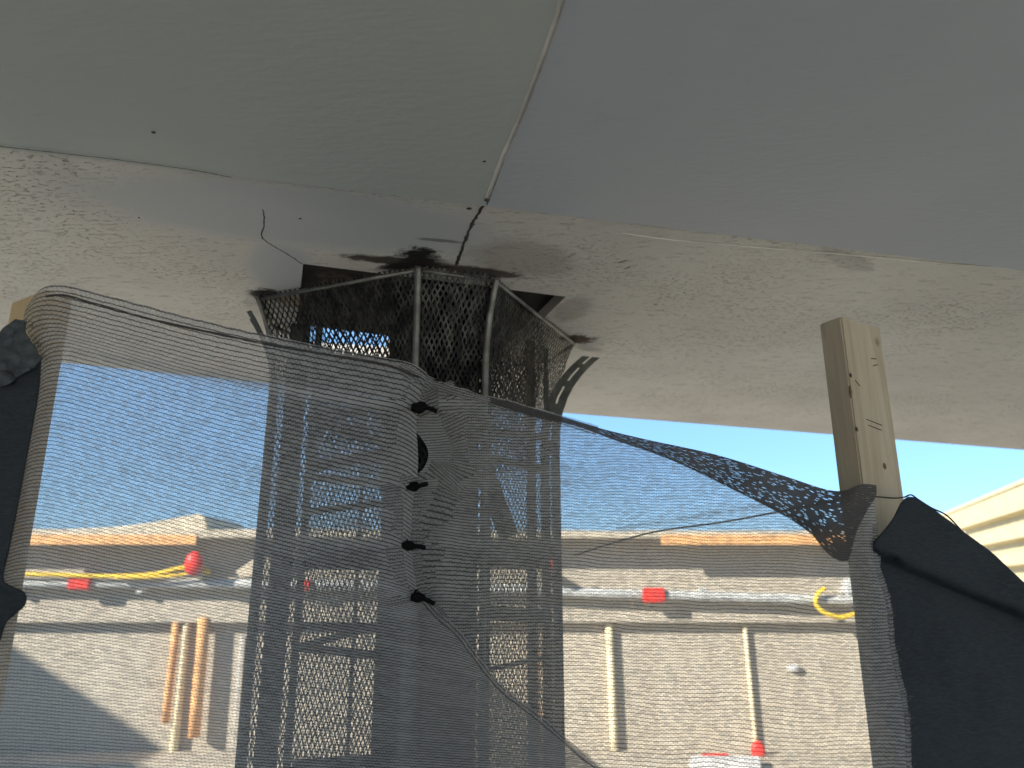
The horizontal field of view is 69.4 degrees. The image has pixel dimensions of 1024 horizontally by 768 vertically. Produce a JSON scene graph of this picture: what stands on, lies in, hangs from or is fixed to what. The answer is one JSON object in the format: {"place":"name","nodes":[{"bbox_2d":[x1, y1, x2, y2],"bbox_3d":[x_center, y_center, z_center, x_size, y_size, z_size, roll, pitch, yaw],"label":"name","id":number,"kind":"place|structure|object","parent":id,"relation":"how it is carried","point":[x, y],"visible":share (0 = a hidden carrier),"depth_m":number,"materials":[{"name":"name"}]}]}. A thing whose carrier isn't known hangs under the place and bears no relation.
{"place":"outdoors","nodes":[
{"label":"outdoors","id":0,"kind":"place"},
{"bbox_2d":[33,328,1023,530],"label":"sky","id":1,"kind":"structure","parent":0,"point":[946,477],"materials":[{"name":"blue"}]},
{"bbox_2d":[487,0,1023,269],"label":"ceiling panel","id":2,"kind":"structure","parent":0,"point":[893,127],"depth_m":0.98,"materials":[{"name":"paint"}]},
{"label":"roof deck","id":3,"kind":"structure","parent":2,"relation":"on","visible":0},
{"bbox_2d":[0,0,562,205],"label":"ceiling panel","id":4,"kind":"structure","parent":3,"relation":"attached to","point":[422,99],"depth_m":0.91,"materials":[{"name":"paint"}]},
{"bbox_2d":[485,0,561,198],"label":"ceiling seam bead","id":5,"kind":"object","parent":4,"relation":"attached to","point":[546,44],"visible":1,"depth_m":0.91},
{"bbox_2d":[487,0,564,198],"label":"ceiling seam gap","id":6,"kind":"object","parent":4,"relation":"attached to","point":[540,70],"visible":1,"depth_m":0.92,"materials":[{"name":"black"}]},
{"bbox_2d":[0,148,1023,449],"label":"ceiling soffit","id":7,"kind":"structure","parent":3,"relation":"attached to","point":[688,330],"depth_m":1.50,"materials":[{"name":"paint"}]},
{"bbox_2d":[0,146,228,176],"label":"soffit edge gap","id":8,"kind":"object","parent":7,"relation":"attached to","point":[113,159],"visible":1,"depth_m":1.06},
{"bbox_2d":[261,209,301,263],"bbox_3d":[-0.423,-0.257,1.310,0.040,0.001,0.209,-1,-16,2],"label":"soffit crack","id":9,"kind":"object","parent":7,"relation":"attached to","point":[266,241],"visible":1,"depth_m":1.30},
{"bbox_2d":[296,264,554,352],"bbox_3d":[-0.189,-0.178,1.738,1.300,0.020,1.000,5,-16,-17],"label":"dark board","id":10,"kind":"object","parent":7,"relation":"on","point":[313,275],"depth_m":1.63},
{"bbox_2d":[455,206,484,264],"bbox_3d":[-0.076,-0.261,1.296,0.012,0.002,0.254,4,-16,-14],"label":"soffit crack","id":11,"kind":"object","parent":7,"relation":"attached to","point":[466,237],"visible":1,"depth_m":1.30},
{"bbox_2d":[620,232,1014,269],"bbox_3d":[0.636,-0.238,1.373,0.915,0.001,0.013,3,-16,-10],"label":"soffit edge bead","id":12,"kind":"object","parent":7,"relation":"attached to","point":[809,251],"visible":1,"depth_m":1.36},
{"bbox_2d":[941,479,1023,581],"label":"corrugated shed","id":13,"kind":"structure","parent":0,"point":[993,522],"depth_m":10.62,"materials":[{"name":"beige metal"}]},
{"bbox_3d":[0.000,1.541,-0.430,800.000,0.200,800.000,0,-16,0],"label":"ground","id":14,"kind":"structure","parent":0,"visible":0},
{"bbox_2d":[0,290,69,713],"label":"timber post","id":15,"kind":"object","parent":14,"relation":"on","point":[18,309],"visible":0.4,"depth_m":1.06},
{"bbox_2d":[0,356,41,639],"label":"black tarp","id":16,"kind":"object","parent":15,"relation":"hanging from","point":[18,400],"visible":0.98,"depth_m":0.95,"materials":[{"name":"black fabric"}]},
{"bbox_2d":[0,319,41,386],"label":"grey tarp","id":17,"kind":"object","parent":15,"relation":"hanging from","point":[20,355],"visible":1,"depth_m":0.99,"materials":[{"name":"grey fabric"}]},
{"bbox_2d":[40,514,244,531],"bbox_3d":[-3.338,1.245,6.297,1.858,0.190,0.900,0,-16,0],"label":"dirt mound","id":18,"kind":"object","parent":14,"relation":"on","point":[197,515],"visible":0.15,"depth_m":5.87,"materials":[{"name":"beige soil"}]},
{"bbox_2d":[169,622,190,751],"bbox_3d":[-2.491,2.326,5.538,0.084,1.499,0.061,0,-16,0],"label":"pole","id":19,"kind":"object","parent":14,"relation":"on","point":[176,701],"visible":0.12,"depth_m":5.50,"materials":[{"name":"beige wood"}]},
{"bbox_2d":[232,637,241,747],"bbox_3d":[-2.063,2.489,5.514,0.034,1.170,0.013,0,-16,0],"label":"pole","id":20,"kind":"object","parent":14,"relation":"on","point":[237,686],"visible":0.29,"depth_m":5.57,"materials":[{"name":"white paint"}]},
{"bbox_2d":[235,266,598,767],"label":"lath column","id":21,"kind":"structure","parent":14,"relation":"on","point":[436,337],"depth_m":1.50,"materials":[{"name":"metal"}]},
{"bbox_2d":[0,529,869,750],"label":"wall","id":22,"kind":"structure","parent":14,"relation":"on","point":[564,634],"depth_m":5.63,"materials":[{"name":"beige concrete"}]},
{"bbox_2d":[161,622,180,723],"bbox_3d":[-2.560,2.151,5.556,0.065,0.730,0.057,0,-16,0],"label":"orange bar","id":23,"kind":"object","parent":22,"relation":"attached to","point":[170,674],"visible":0.21,"depth_m":5.52,"materials":[{"name":"wood"}]},
{"bbox_2d":[184,551,212,575],"bbox_3d":[-2.366,1.361,5.595,0.130,0.178,0.289,0,-16,0],"label":"warning lamp","id":24,"kind":"object","parent":22,"relation":"attached to","point":[195,563],"visible":0.24,"depth_m":5.47,"materials":[{"name":"red plastic"}]},
{"bbox_2d":[188,618,209,737],"bbox_3d":[-2.338,2.182,5.527,0.107,0.837,0.084,0,-16,0],"label":"orange bar","id":25,"kind":"object","parent":22,"relation":"attached to","point":[191,723],"visible":0.15,"depth_m":5.48,"materials":[{"name":"wood"}]},
{"bbox_2d":[22,578,852,603],"bbox_3d":[-0.593,1.570,5.612,7.147,0.245,0.165,0,-16,0],"label":"guard rail","id":26,"kind":"object","parent":22,"relation":"attached to","point":[648,593],"visible":0.13,"depth_m":5.56,"materials":[{"name":"metal"}]},
{"bbox_2d":[25,567,210,578],"bbox_3d":[-3.160,1.413,5.557,1.804,0.102,0.049,0,-16,0],"label":"cord","id":27,"kind":"object","parent":26,"relation":"on","point":[34,573],"visible":0.25,"depth_m":5.54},
{"bbox_2d":[235,560,268,577],"bbox_3d":[-1.952,1.394,5.674,0.347,0.180,0.080,0,-16,0],"label":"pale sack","id":28,"kind":"object","parent":26,"relation":"on","point":[246,571],"visible":0.03,"depth_m":5.62,"materials":[{"name":"beige fabric"}]},
{"bbox_2d":[813,587,854,619],"bbox_3d":[2.423,1.628,5.505,0.357,0.240,0.034,0,-16,0],"label":"hose","id":29,"kind":"object","parent":26,"relation":"hanging from","point":[827,612],"visible":0.26,"depth_m":5.48,"materials":[{"name":"yellow rubber"}]},
{"bbox_2d":[0,751,872,767],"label":"ledge","id":30,"kind":"object","parent":14,"relation":"on","point":[622,753],"depth_m":5.20,"materials":[{"name":"beige concrete"}]},
{"bbox_2d":[689,756,760,767],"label":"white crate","id":31,"kind":"object","parent":30,"relation":"on","point":[731,762],"visible":0.29,"depth_m":4.98,"materials":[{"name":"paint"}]},
{"bbox_2d":[751,741,765,755],"bbox_3d":[1.768,2.639,5.330,0.102,0.140,0.110,0,-16,0],"label":"warning lamp","id":32,"kind":"object","parent":30,"relation":"on","point":[762,749],"visible":0.19,"depth_m":5.29,"materials":[{"name":"red plastic"}]},
{"bbox_2d":[605,623,618,748],"bbox_3d":[0.751,2.378,5.532,0.080,1.396,0.057,0,-16,0],"label":"pole","id":33,"kind":"object","parent":14,"relation":"on","point":[611,683],"visible":0.12,"depth_m":5.54,"materials":[{"name":"beige wood"}]},
{"bbox_2d":[742,622,756,741],"bbox_3d":[1.794,2.371,5.534,0.054,1.409,0.032,0,-16,0],"label":"pole","id":34,"kind":"object","parent":14,"relation":"on","point":[749,680],"visible":0.07,"depth_m":5.57,"materials":[{"name":"beige wood"}]},
{"bbox_2d":[820,317,902,767],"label":"timber post","id":35,"kind":"object","parent":14,"relation":"on","point":[863,431],"visible":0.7,"depth_m":1.07,"materials":[{"name":"beige wood"}]},
{"bbox_2d":[0,285,915,767],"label":"shade mesh","id":36,"kind":"object","parent":35,"relation":"attached to","point":[456,703],"visible":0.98,"depth_m":1.09,"materials":[{"name":"black fabric"}]},
{"bbox_2d":[401,539,425,550],"bbox_3d":[-0.166,0.280,1.284,0.041,0.022,0.084,0,-16,0],"label":"cable tie","id":37,"kind":"object","parent":36,"relation":"attached to","point":[407,545],"visible":0.98,"depth_m":1.25,"materials":[{"name":"black plastic"}]},
{"bbox_2d":[406,482,427,491],"bbox_3d":[-0.164,0.184,1.310,0.039,0.022,0.084,0,-16,0],"label":"cable tie","id":38,"kind":"object","parent":36,"relation":"attached to","point":[413,486],"visible":0.96,"depth_m":1.27,"materials":[{"name":"black plastic"}]},
{"bbox_2d":[410,589,434,605],"bbox_3d":[-0.148,0.363,1.260,0.043,0.027,0.084,0,-16,0],"label":"cable tie","id":39,"kind":"object","parent":36,"relation":"attached to","point":[417,596],"visible":0.92,"depth_m":1.22,"materials":[{"name":"black plastic"}]},
{"bbox_2d":[411,401,436,413],"bbox_3d":[-0.156,0.050,1.348,0.048,0.026,0.084,0,-16,0],"label":"cable tie","id":40,"kind":"object","parent":36,"relation":"attached to","point":[420,407],"visible":0.96,"depth_m":1.31,"materials":[{"name":"black plastic"}]},
{"bbox_2d":[574,503,815,555],"bbox_3d":[0.422,0.282,1.438,0.206,0.075,0.822,8,-17,-26],"label":"cable","id":41,"kind":"object","parent":35,"relation":"attached to","point":[666,529],"visible":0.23,"depth_m":1.67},
{"bbox_2d":[876,494,960,528],"bbox_3d":[0.549,0.174,1.010,0.193,0.050,0.018,9,-18,-29],"label":"string","id":42,"kind":"object","parent":35,"relation":"attached to","point":[922,501],"visible":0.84,"depth_m":1.03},
{"bbox_2d":[873,497,1023,767],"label":"black tarp","id":43,"kind":"object","parent":35,"relation":"hanging from","point":[956,593],"visible":0.86,"depth_m":0.94,"materials":[{"name":"black fabric"}]}
]}

